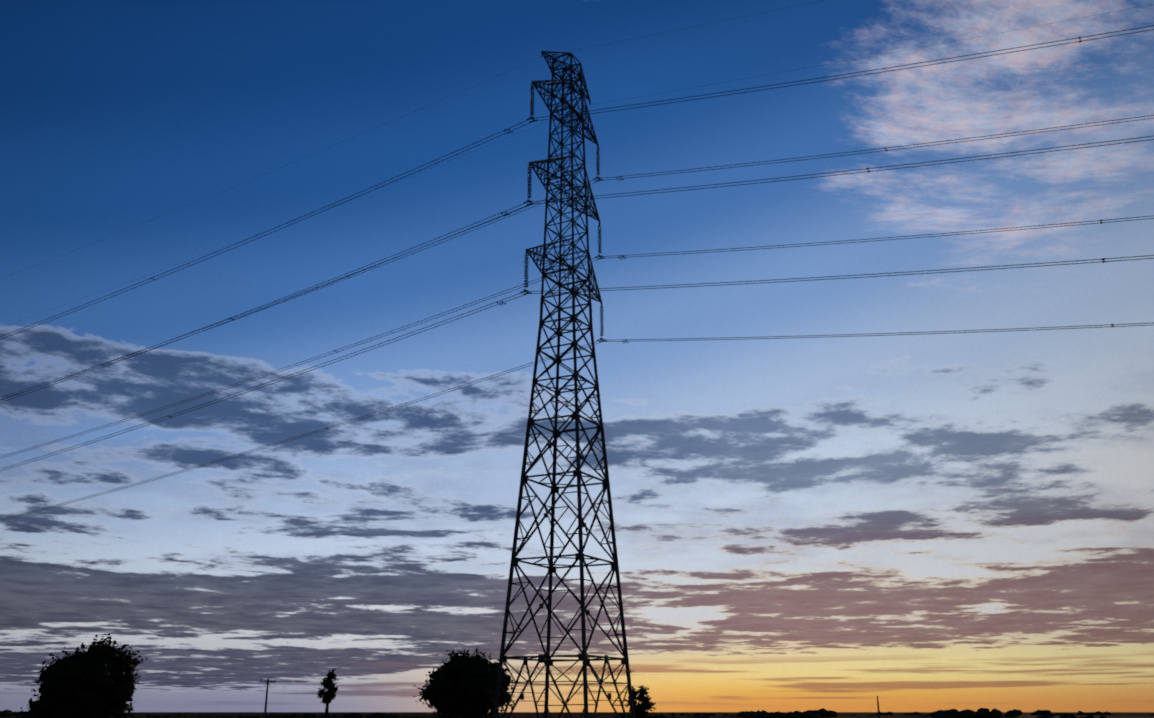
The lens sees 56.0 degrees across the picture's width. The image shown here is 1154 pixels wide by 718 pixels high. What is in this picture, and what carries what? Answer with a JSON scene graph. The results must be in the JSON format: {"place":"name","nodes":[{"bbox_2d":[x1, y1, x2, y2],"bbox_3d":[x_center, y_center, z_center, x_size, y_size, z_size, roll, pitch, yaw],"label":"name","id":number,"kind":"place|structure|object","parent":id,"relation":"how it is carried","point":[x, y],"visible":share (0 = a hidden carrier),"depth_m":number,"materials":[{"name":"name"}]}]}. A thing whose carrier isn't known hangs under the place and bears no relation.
{"place":"outdoors","nodes":[
{"label":"outdoors","id":0,"kind":"place"},
{"bbox_2d":[0,712,1153,717],"bbox_3d":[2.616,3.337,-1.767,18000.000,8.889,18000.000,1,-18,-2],"label":"ground","id":1,"kind":"structure","parent":0,"point":[717,714],"depth_m":1489.43,"materials":[{"name":"black"}]},
{"bbox_2d":[20,633,147,717],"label":"tree","id":2,"kind":"object","parent":1,"relation":"on","point":[94,680],"visible":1,"depth_m":127.00,"materials":[{"name":"black plant"}]},
{"bbox_2d":[260,679,275,717],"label":"utility pole","id":3,"kind":"object","parent":1,"relation":"on","point":[267,683],"visible":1,"depth_m":136.90,"materials":[{"name":"concrete"}]},
{"bbox_2d":[317,668,337,717],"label":"tree sapling","id":4,"kind":"object","parent":1,"relation":"on","point":[328,696],"visible":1,"depth_m":108.67,"materials":[{"name":"black plant"}]},
{"bbox_2d":[413,646,514,717],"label":"tree","id":5,"kind":"object","parent":1,"relation":"on","point":[463,686],"visible":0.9,"depth_m":112.35,"materials":[{"name":"black plant"}]},
{"bbox_2d":[492,51,634,717],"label":"transmission tower","id":6,"kind":"structure","parent":1,"relation":"on","point":[546,656],"depth_m":85.69,"materials":[{"name":"metal"}]},
{"bbox_2d":[0,0,1153,520],"bbox_3d":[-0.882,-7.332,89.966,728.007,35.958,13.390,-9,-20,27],"label":"power line conductors","id":7,"kind":"object","parent":6,"relation":"attached to","point":[554,292],"visible":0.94,"depth_m":87.12,"materials":[{"name":"metal"}]},
{"bbox_2d":[0,708,1153,717],"bbox_3d":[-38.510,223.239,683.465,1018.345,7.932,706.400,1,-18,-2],"label":"distant treeline","id":8,"kind":"object","parent":1,"relation":"on","point":[950,713],"visible":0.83,"depth_m":585.66,"materials":[{"name":"black plant"}]},
{"bbox_2d":[625,685,655,717],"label":"tree","id":9,"kind":"object","parent":1,"relation":"on","point":[647,704],"visible":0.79,"depth_m":105.53,"materials":[{"name":"black plant"}]},
{"bbox_2d":[877,696,879,717],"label":"utility pole","id":10,"kind":"object","parent":1,"relation":"on","point":[878,707],"visible":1,"depth_m":174.79,"materials":[{"name":"concrete"}]},
{"bbox_2d":[0,0,1153,711],"label":"sky","id":11,"kind":"structure","parent":0,"point":[921,522],"materials":[{"name":"blue"}]}
]}

